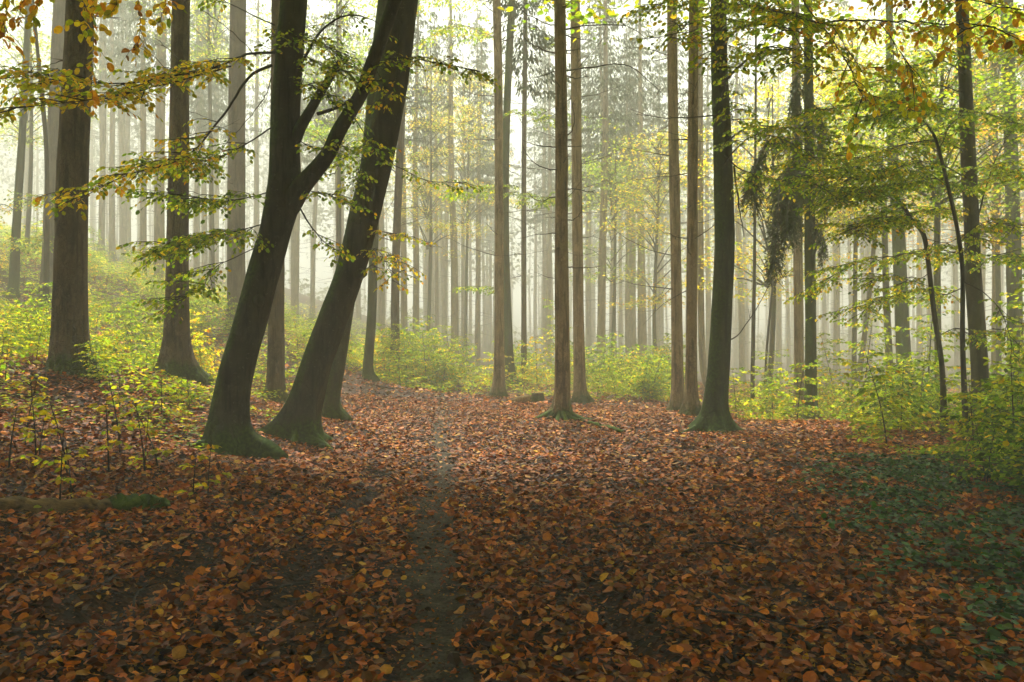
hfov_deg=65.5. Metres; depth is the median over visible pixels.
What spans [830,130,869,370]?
spruce tree
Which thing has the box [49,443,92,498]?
beech seedling
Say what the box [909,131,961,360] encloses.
spruce tree
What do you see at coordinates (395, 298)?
spruce tree
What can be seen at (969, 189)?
beech tree
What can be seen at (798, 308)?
spruce tree
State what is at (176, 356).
spruce tree
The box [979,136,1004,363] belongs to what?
spruce tree
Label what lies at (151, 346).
beech sapling
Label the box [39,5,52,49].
spruce tree
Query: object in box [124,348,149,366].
beech seedling
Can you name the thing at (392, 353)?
beech sapling
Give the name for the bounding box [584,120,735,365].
beech tree
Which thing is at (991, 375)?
shrub
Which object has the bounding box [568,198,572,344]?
spruce tree
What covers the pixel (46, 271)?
beech tree
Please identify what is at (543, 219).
spruce tree
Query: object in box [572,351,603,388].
beech sapling
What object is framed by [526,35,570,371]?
spruce tree
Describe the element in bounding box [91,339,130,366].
beech seedling
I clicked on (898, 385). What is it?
shrub
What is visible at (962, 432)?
beech sapling
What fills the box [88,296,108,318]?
beech sapling
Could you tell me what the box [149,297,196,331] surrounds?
beech sapling
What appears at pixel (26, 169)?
spruce tree
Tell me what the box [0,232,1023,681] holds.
ground
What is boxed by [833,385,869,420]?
shrub
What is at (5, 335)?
beech seedling
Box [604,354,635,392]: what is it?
beech sapling
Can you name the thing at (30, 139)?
beech tree
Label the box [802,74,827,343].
spruce tree
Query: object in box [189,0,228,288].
spruce tree
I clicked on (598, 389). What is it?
beech sapling
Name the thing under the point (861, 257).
spruce tree
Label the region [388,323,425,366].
beech sapling
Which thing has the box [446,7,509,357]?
spruce tree
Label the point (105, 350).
beech seedling
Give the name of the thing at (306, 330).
beech sapling
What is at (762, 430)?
fallen leaves
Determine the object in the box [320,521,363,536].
fallen twig
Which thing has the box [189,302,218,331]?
beech sapling
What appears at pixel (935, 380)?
shrub
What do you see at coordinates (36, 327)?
beech sapling
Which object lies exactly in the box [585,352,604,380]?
beech sapling
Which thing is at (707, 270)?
spruce tree
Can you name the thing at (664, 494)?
fallen twig
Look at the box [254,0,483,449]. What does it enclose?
beech tree
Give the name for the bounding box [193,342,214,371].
beech sapling
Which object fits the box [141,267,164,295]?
beech sapling
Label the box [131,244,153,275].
beech sapling
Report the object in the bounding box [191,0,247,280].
spruce tree
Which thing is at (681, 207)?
spruce tree
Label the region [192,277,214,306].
beech sapling
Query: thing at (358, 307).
spruce tree
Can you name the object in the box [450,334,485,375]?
beech sapling
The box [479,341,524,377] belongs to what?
beech sapling
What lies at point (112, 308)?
beech sapling
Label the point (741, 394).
beech sapling
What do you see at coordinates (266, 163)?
spruce tree
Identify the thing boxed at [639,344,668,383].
beech sapling
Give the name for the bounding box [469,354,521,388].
beech sapling
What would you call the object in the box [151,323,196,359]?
beech sapling
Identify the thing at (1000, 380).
beech sapling
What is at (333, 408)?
beech tree
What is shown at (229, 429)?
beech tree
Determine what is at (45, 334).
beech sapling
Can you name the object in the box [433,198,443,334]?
spruce tree
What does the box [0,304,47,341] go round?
beech sapling
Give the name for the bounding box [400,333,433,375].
beech sapling
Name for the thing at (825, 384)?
beech sapling
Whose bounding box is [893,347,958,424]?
beech sapling
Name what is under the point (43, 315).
beech sapling
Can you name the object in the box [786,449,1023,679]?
ground cover
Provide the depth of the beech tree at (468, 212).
49.97 m
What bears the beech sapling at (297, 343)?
on the ground at (272, 602)
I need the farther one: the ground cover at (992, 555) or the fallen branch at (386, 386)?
the fallen branch at (386, 386)
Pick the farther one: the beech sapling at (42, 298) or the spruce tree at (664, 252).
the spruce tree at (664, 252)
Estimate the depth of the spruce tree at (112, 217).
57.33 m
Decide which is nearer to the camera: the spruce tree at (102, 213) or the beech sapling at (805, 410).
the beech sapling at (805, 410)
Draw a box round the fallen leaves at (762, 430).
[0,248,1023,497]
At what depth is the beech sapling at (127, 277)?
36.00 m
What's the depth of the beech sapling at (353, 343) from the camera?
32.12 m
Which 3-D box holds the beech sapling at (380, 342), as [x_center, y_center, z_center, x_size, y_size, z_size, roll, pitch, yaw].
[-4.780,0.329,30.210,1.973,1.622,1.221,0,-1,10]
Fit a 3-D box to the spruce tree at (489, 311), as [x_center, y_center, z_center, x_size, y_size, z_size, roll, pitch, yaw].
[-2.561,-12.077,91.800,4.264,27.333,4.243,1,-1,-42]
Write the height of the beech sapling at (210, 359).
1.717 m
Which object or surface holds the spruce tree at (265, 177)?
on the ground at (272, 602)
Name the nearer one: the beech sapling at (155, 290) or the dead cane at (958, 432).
the dead cane at (958, 432)
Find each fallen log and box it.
[0,494,127,516]
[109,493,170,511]
[511,395,529,402]
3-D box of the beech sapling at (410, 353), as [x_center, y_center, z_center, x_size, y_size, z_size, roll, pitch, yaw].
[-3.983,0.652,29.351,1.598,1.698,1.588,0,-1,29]
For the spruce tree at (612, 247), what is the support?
on the ground at (272, 602)
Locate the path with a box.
[395,389,473,681]
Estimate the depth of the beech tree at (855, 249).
33.89 m
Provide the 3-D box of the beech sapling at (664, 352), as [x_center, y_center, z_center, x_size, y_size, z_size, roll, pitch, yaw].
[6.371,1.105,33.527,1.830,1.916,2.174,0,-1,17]
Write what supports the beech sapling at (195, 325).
on the ground at (272, 602)
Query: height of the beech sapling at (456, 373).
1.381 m
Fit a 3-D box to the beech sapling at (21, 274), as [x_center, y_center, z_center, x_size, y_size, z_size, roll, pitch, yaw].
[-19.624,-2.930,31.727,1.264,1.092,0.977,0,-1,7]
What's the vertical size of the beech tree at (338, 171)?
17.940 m
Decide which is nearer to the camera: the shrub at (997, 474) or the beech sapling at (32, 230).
the shrub at (997, 474)
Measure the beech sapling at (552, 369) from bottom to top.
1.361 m
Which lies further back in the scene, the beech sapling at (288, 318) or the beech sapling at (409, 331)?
the beech sapling at (288, 318)
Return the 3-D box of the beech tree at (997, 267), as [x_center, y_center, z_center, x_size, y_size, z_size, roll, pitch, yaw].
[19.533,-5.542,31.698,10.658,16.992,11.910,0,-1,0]
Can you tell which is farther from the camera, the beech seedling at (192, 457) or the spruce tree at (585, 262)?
the spruce tree at (585, 262)
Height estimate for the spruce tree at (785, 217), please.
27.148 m
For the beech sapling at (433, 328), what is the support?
on the ground at (272, 602)
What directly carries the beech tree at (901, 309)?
on the ground at (272, 602)
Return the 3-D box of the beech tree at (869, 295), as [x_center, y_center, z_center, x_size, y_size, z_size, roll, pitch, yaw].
[16.136,-4.690,36.071,1.737,14.850,0.441,0,-1,0]
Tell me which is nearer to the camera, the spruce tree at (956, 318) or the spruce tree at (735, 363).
the spruce tree at (956, 318)
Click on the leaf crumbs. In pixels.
(58, 628)
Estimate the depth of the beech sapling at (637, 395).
24.77 m
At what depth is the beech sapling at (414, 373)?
28.16 m
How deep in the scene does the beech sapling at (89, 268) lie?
34.77 m
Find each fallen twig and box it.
[112,580,165,606]
[113,451,147,454]
[253,580,309,590]
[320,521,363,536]
[366,470,396,479]
[462,493,490,503]
[584,469,640,474]
[651,490,675,499]
[694,606,831,633]
[700,538,755,550]
[790,523,873,538]
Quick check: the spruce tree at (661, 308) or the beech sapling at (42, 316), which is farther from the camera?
the spruce tree at (661, 308)
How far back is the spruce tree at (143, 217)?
46.67 m
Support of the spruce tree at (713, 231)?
on the ground at (272, 602)
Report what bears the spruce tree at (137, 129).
on the ground at (272, 602)
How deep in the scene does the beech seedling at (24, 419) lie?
7.23 m
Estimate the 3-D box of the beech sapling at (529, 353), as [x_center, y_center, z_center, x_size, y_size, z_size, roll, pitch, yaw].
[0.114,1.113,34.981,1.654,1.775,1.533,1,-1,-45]
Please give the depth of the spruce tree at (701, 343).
30.95 m
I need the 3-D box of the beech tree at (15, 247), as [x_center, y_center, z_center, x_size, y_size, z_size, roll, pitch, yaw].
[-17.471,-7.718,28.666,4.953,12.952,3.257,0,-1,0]
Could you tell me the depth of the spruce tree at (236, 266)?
28.83 m
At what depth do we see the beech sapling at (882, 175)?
12.48 m
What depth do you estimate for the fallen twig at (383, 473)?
9.27 m
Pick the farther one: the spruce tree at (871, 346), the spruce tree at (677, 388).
the spruce tree at (871, 346)
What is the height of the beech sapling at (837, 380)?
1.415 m
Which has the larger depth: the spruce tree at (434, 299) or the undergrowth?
the spruce tree at (434, 299)
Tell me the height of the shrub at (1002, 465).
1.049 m
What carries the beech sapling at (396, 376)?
on the ground at (272, 602)
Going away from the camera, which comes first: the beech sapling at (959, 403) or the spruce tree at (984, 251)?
the beech sapling at (959, 403)
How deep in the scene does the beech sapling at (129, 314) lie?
20.52 m
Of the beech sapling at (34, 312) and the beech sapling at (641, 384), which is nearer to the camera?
the beech sapling at (34, 312)
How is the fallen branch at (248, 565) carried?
on the fallen leaves at (564, 508)
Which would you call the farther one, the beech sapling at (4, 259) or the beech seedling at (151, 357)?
the beech sapling at (4, 259)
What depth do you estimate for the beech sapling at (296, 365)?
22.59 m
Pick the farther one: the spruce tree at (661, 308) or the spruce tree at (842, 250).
the spruce tree at (842, 250)
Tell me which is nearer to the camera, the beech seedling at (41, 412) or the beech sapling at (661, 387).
the beech seedling at (41, 412)
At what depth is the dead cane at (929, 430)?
13.22 m
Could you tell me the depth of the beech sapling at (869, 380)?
19.01 m
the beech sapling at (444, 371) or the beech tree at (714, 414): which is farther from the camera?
the beech sapling at (444, 371)
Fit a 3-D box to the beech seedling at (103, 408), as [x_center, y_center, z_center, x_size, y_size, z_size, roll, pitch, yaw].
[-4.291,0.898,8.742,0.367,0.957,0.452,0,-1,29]
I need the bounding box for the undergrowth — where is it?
[0,222,1022,464]
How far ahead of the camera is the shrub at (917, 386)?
19.28 m
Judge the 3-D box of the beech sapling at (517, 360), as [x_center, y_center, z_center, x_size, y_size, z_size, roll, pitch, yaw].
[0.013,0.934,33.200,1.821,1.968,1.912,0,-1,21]
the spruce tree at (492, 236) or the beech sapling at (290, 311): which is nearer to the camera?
the beech sapling at (290, 311)
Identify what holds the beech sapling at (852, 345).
on the ground at (272, 602)
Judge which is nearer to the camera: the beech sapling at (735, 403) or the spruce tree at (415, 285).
the beech sapling at (735, 403)
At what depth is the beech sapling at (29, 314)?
17.86 m
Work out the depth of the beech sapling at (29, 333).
16.02 m
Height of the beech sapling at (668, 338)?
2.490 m
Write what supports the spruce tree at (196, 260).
on the ground at (272, 602)
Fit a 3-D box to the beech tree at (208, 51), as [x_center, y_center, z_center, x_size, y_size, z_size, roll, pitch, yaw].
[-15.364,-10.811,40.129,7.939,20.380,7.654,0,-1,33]
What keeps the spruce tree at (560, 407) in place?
on the ground at (272, 602)
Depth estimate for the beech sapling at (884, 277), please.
13.22 m
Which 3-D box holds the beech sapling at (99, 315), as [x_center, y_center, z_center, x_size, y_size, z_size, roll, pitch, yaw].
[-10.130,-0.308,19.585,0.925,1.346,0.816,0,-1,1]
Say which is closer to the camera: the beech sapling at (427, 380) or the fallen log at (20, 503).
the fallen log at (20, 503)
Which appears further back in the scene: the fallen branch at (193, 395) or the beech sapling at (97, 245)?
the beech sapling at (97, 245)
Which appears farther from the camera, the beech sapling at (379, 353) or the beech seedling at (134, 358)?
the beech sapling at (379, 353)
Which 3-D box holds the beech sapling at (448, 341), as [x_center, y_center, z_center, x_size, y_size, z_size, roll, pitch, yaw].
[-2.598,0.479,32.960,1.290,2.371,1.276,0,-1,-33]
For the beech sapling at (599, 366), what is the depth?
31.31 m
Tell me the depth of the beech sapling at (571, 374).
31.81 m
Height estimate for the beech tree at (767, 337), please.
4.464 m
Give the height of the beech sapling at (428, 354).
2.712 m
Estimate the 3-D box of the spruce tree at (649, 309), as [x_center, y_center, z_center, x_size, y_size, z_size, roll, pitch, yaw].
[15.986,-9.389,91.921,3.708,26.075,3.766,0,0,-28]
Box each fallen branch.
[160,390,197,398]
[241,554,260,574]
[373,383,400,388]
[587,420,623,432]
[708,592,816,653]
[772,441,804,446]
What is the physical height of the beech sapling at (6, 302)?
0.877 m
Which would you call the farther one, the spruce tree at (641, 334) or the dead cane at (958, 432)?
the spruce tree at (641, 334)
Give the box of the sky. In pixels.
[0,0,1023,343]
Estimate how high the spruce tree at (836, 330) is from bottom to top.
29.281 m
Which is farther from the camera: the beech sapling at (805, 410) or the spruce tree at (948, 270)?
the spruce tree at (948, 270)
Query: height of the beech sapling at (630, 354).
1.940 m
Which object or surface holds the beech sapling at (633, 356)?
on the ground at (272, 602)
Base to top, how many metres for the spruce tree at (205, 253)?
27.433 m
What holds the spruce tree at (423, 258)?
on the ground at (272, 602)
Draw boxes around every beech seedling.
[0,329,28,354]
[0,346,40,384]
[2,407,39,467]
[4,376,56,445]
[5,381,50,467]
[22,401,59,455]
[32,397,88,477]
[34,428,76,512]
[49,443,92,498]
[77,403,122,471]
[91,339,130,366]
[92,375,152,416]
[93,340,115,364]
[95,379,138,454]
[119,411,179,467]
[121,378,192,417]
[123,403,160,470]
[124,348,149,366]
[126,349,159,368]
[128,412,162,469]
[144,353,158,367]
[164,378,194,402]
[170,376,206,408]
[174,451,220,497]
[194,440,231,492]
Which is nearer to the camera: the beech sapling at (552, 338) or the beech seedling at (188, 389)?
the beech seedling at (188, 389)
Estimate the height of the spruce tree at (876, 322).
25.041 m
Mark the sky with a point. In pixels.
(321, 265)
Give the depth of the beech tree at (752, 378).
23.98 m
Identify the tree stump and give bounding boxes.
[530,393,545,402]
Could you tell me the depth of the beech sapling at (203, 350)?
18.42 m
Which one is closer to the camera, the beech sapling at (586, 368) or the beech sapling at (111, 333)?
the beech sapling at (111, 333)
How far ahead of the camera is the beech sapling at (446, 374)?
29.28 m
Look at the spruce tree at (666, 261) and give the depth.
92.09 m
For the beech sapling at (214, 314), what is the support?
on the ground at (272, 602)
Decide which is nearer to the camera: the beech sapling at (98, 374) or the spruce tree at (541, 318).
the beech sapling at (98, 374)
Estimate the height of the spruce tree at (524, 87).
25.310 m
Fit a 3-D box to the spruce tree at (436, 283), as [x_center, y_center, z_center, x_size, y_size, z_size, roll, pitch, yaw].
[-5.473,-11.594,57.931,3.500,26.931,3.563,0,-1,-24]
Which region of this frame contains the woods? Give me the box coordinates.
[0,50,1023,361]
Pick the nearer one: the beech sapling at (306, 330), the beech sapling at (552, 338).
the beech sapling at (306, 330)
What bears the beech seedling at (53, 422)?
on the ground at (272, 602)
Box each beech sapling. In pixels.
[0,243,8,268]
[0,254,37,276]
[0,288,21,330]
[0,294,15,315]
[0,300,48,337]
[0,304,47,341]
[0,311,28,352]
[0,314,26,348]
[3,299,48,347]
[5,212,42,253]
[14,312,50,359]
[16,320,44,347]
[18,282,94,323]
[21,223,42,245]
[25,271,40,290]
[28,308,50,337]
[29,304,50,343]
[33,315,50,349]
[72,337,120,373]
[74,341,123,381]
[88,226,113,261]
[88,251,105,274]
[88,254,98,279]
[88,257,97,276]
[88,286,106,327]
[88,291,106,314]
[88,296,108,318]
[88,301,116,325]
[89,271,126,311]
[89,301,120,343]
[90,334,115,366]
[96,327,125,359]
[98,298,157,351]
[101,332,136,363]
[102,295,119,312]
[105,313,154,359]
[112,290,151,327]
[115,301,140,320]
[116,245,138,273]
[116,260,143,286]
[120,247,164,282]
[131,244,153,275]
[131,325,161,353]
[132,334,161,369]
[134,306,163,333]
[138,275,164,307]
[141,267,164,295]
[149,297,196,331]
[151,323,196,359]
[162,309,223,370]
[189,291,228,334]
[189,292,216,318]
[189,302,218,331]
[190,316,202,335]
[191,329,222,377]
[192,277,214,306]
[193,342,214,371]
[216,296,237,333]
[253,338,297,386]
[284,303,298,325]
[284,310,295,326]
[284,314,308,355]
[289,349,304,374]
[300,317,316,345]
[301,323,362,371]
[348,330,357,356]
[353,334,380,351]
[355,334,412,377]
[357,328,381,354]
[362,329,390,361]
[373,323,406,375]
[373,323,409,366]
[373,324,403,362]
[376,347,429,387]
[381,336,424,380]
[383,338,424,383]
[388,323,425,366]
[389,358,437,389]
[398,314,449,381]
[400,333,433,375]
[400,338,428,372]
[406,330,444,372]
[415,327,459,371]
[419,352,466,390]
[421,329,452,380]
[421,341,468,386]
[426,355,468,390]
[427,348,464,386]
[436,325,464,371]
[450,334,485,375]
[452,339,483,387]
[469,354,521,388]
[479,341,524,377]
[487,340,531,381]
[513,334,554,385]
[514,348,533,372]
[516,349,547,383]
[516,350,544,382]
[537,298,572,376]
[544,357,572,383]
[554,340,589,371]
[570,349,609,384]
[572,333,625,386]
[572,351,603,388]
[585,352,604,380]
[586,372,616,400]
[596,348,618,379]
[597,357,632,397]
[600,350,628,383]
[601,344,652,391]
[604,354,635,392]
[613,362,645,398]
[619,354,645,385]
[619,367,659,399]
[621,351,645,373]
[621,351,657,384]
[623,365,666,401]
[627,353,666,383]
[627,353,670,398]
[633,364,669,401]
[635,359,661,396]
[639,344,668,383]
[648,361,670,394]
[650,338,668,366]
[653,345,670,371]
[653,347,670,371]
[655,367,670,396]
[658,333,685,380]
[659,368,701,400]
[729,367,767,418]
[729,380,759,401]
[733,349,793,412]
[743,366,801,418]
[744,372,788,417]
[770,359,834,418]
[804,333,859,407]
[804,367,837,405]
[804,374,842,418]
[809,183,1023,435]
[817,374,858,413]
[823,313,908,413]
[831,352,939,443]
[840,384,870,408]
[848,394,892,420]
[849,95,1023,438]
[857,361,946,431]
[860,374,912,417]
[862,379,912,419]
[870,374,909,418]
[884,285,968,411]
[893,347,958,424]
[919,380,961,421]
[934,377,1017,461]
[938,384,1009,439]
[948,280,1023,402]
[970,354,1023,462]
[971,287,1023,405]
[975,374,1023,423]
[976,383,1023,412]
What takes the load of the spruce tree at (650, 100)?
on the ground at (272, 602)
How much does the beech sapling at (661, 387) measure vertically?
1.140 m
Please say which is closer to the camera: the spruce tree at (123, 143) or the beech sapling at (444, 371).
the beech sapling at (444, 371)
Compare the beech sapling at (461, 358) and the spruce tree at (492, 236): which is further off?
the spruce tree at (492, 236)
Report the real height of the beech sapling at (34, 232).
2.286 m
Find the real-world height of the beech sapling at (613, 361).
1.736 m
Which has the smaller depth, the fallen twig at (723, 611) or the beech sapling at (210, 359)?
the fallen twig at (723, 611)
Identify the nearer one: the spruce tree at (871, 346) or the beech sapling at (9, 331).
the beech sapling at (9, 331)
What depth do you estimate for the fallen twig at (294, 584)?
4.97 m
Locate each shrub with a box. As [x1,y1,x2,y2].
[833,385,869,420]
[860,368,924,426]
[899,368,938,420]
[913,372,960,420]
[946,412,1023,483]
[953,367,1013,415]
[974,404,1023,486]
[976,391,1023,455]
[982,377,1023,437]
[983,401,1023,438]
[989,442,1023,487]
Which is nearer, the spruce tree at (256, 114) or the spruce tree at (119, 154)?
the spruce tree at (256, 114)
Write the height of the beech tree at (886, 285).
11.262 m
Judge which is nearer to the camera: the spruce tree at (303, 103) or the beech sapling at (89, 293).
the beech sapling at (89, 293)
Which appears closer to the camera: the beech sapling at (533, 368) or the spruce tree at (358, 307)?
the beech sapling at (533, 368)
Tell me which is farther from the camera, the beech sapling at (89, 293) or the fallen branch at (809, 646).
the beech sapling at (89, 293)
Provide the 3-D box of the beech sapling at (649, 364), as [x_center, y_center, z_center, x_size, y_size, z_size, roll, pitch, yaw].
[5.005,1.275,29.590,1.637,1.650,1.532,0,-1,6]
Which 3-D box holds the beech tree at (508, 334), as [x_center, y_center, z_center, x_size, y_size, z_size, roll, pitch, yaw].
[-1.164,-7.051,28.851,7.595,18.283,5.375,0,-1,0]
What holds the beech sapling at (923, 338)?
on the ground at (272, 602)
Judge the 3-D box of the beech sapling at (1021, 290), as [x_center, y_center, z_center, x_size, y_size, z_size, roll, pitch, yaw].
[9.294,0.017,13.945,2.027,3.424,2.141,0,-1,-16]
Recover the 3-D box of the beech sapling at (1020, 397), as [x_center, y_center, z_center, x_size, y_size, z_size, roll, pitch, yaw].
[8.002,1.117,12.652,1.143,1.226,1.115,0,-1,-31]
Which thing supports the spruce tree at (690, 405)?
on the ground at (272, 602)
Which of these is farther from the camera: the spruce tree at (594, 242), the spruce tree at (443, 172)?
the spruce tree at (594, 242)
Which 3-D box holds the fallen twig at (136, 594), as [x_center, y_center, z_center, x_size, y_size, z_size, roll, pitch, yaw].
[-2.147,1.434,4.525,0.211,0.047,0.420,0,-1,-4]
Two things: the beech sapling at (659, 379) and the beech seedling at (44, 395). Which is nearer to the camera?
the beech seedling at (44, 395)
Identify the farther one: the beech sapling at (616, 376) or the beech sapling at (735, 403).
the beech sapling at (616, 376)
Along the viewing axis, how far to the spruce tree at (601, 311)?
41.39 m
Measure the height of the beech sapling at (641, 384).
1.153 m
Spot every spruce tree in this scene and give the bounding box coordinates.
[3,0,50,230]
[16,0,97,308]
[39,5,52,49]
[44,0,125,380]
[89,0,127,217]
[89,70,108,242]
[91,0,133,257]
[91,0,138,261]
[91,48,117,245]
[93,0,152,253]
[96,0,147,258]
[97,0,133,249]
[109,0,170,277]
[116,127,137,215]
[122,0,192,290]
[129,27,165,221]
[132,0,237,385]
[165,0,228,283]
[189,0,225,281]
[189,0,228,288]
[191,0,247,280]
[191,10,228,266]
[207,0,265,330]
[245,0,270,250]
[257,3,324,314]
[259,107,269,206]
[259,139,269,212]
[260,0,340,403]
[285,7,332,324]
[300,0,366,306]
[300,144,325,288]
[301,14,335,318]
[320,8,362,272]
[326,163,334,275]
[334,36,365,319]
[346,12,470,380]
[348,27,395,329]
[358,0,406,344]
[377,174,394,277]
[387,17,436,350]
[404,0,454,359]
[406,25,453,345]
[406,149,432,329]
[408,48,445,338]
[417,76,460,335]
[418,0,460,349]
[424,0,487,366]
[427,19,464,348]
[433,120,445,337]
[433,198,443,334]
[441,0,550,398]
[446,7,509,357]
[446,54,485,350]
[454,32,511,369]
[457,139,481,345]
[468,131,493,348]
[472,120,494,349]
[476,82,520,352]
[483,0,570,383]
[484,180,512,272]
[514,0,661,421]
[515,19,571,366]
[517,0,632,403]
[517,122,546,357]
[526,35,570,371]
[526,129,554,358]
[536,140,569,361]
[538,77,592,311]
[567,17,610,369]
[568,0,643,337]
[568,0,643,370]
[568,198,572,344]
[582,126,597,355]
[582,142,599,357]
[583,181,610,361]
[586,48,624,368]
[591,81,636,366]
[598,29,657,365]
[601,0,731,410]
[607,126,626,368]
[608,0,666,367]
[608,28,657,370]
[609,2,668,355]
[610,113,655,339]
[621,0,737,415]
[635,26,686,358]
[643,4,710,340]
[644,152,666,354]
[644,155,669,316]
[645,135,669,354]
[645,186,670,301]
[666,154,686,287]
[679,31,733,366]
[683,212,704,365]
[698,0,706,386]
[703,0,766,382]
[709,182,742,267]
[733,99,758,372]
[733,192,751,367]
[738,0,830,419]
[741,55,791,376]
[741,198,766,362]
[761,35,793,378]
[782,133,804,372]
[791,0,803,417]
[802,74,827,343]
[803,196,822,355]
[814,0,869,380]
[815,145,841,369]
[823,51,849,377]
[829,223,852,349]
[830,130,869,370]
[849,119,877,344]
[851,74,887,372]
[858,129,888,368]
[858,181,889,365]
[859,205,891,359]
[877,162,892,354]
[881,0,925,342]
[898,6,951,376]
[899,31,948,373]
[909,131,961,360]
[930,65,960,374]
[939,0,1023,394]
[942,202,963,283]
[947,0,1023,330]
[957,90,988,366]
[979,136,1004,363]
[998,0,1023,309]
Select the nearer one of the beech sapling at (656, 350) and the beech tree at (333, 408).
the beech tree at (333, 408)
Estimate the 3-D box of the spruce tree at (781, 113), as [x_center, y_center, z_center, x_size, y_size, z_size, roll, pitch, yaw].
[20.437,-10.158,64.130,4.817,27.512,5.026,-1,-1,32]
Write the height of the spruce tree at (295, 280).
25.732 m
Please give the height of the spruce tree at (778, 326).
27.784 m
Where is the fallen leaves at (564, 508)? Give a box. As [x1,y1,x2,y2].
[0,436,1023,681]
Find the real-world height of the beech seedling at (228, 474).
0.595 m
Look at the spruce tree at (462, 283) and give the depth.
67.84 m
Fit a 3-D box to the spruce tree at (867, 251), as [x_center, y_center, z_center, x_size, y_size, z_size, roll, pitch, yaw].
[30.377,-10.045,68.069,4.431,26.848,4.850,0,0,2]
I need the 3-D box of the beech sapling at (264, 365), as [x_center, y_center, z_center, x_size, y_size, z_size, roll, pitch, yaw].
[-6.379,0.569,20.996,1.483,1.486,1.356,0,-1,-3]
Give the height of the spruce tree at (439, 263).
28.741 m
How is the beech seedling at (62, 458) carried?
on the ground at (272, 602)
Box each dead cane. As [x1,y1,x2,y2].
[908,428,965,434]
[941,420,1001,454]
[956,421,1013,471]
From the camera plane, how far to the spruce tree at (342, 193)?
66.22 m
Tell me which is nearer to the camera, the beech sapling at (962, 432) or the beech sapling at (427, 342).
the beech sapling at (962, 432)
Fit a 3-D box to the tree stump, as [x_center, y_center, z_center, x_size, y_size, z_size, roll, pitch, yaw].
[0.727,1.667,22.823,0.592,0.362,0.536,0,-1,-16]
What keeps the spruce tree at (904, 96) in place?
on the ground at (272, 602)
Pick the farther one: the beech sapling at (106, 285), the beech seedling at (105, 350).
the beech sapling at (106, 285)
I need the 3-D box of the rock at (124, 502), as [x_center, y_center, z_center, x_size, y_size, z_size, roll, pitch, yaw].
[-3.033,1.316,6.473,0.205,0.195,0.466,-1,-1,44]
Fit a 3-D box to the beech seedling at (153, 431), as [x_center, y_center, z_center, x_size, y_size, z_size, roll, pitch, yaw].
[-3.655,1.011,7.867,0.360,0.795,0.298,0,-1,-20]
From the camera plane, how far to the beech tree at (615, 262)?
41.95 m
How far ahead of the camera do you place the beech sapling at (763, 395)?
20.52 m
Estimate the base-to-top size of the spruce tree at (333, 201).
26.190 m
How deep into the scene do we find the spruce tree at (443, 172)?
73.92 m
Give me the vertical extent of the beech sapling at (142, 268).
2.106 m
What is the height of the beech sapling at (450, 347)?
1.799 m
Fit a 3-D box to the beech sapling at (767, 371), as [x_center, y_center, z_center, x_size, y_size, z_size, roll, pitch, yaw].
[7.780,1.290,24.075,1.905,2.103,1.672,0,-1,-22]
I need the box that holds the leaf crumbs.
[0,406,1020,681]
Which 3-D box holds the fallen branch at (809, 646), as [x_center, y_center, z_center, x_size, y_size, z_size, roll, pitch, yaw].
[1.347,1.519,4.327,0.107,0.094,0.851,0,-1,-19]
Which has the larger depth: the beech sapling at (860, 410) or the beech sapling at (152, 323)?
the beech sapling at (152, 323)
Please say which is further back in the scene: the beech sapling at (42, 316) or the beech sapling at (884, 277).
the beech sapling at (42, 316)
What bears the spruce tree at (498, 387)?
on the ground at (272, 602)
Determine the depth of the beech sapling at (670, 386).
26.48 m
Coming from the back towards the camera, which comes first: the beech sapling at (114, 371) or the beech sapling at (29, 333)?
the beech sapling at (29, 333)
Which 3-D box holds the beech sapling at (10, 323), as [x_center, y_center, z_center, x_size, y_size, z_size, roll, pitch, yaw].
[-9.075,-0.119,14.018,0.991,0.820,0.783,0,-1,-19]
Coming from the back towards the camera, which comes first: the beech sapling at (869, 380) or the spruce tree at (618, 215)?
the spruce tree at (618, 215)
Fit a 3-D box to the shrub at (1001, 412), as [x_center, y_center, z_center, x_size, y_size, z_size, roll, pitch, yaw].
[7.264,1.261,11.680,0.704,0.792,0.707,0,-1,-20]
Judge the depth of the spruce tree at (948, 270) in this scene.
117.74 m
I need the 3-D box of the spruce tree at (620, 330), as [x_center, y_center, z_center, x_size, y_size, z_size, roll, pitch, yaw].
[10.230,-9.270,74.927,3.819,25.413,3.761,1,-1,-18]
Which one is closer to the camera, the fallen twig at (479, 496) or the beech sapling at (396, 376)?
the fallen twig at (479, 496)
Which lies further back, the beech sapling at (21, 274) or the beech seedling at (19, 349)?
the beech sapling at (21, 274)
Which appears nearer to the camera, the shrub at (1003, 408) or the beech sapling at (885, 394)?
the shrub at (1003, 408)
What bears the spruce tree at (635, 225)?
on the ground at (272, 602)
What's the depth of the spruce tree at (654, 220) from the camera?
66.11 m
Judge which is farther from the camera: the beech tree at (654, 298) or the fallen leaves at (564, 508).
the beech tree at (654, 298)
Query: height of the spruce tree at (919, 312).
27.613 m
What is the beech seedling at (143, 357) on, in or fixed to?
on the ground at (272, 602)
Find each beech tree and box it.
[0,0,115,254]
[0,0,500,459]
[0,4,54,297]
[31,0,49,320]
[127,0,270,304]
[250,0,424,266]
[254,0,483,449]
[322,0,386,422]
[349,52,509,360]
[361,223,379,382]
[370,0,585,386]
[392,68,530,372]
[497,0,1023,434]
[546,112,683,378]
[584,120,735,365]
[634,77,909,393]
[705,1,982,397]
[726,0,1023,423]
[750,36,756,409]
[763,281,773,405]
[785,0,1023,413]
[802,0,956,389]
[817,122,909,384]
[856,126,884,388]
[859,0,1023,394]
[1001,0,1023,376]
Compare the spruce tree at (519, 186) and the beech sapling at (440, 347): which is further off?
the spruce tree at (519, 186)
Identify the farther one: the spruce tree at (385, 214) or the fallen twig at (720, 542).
the spruce tree at (385, 214)
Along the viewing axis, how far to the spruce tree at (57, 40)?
29.76 m

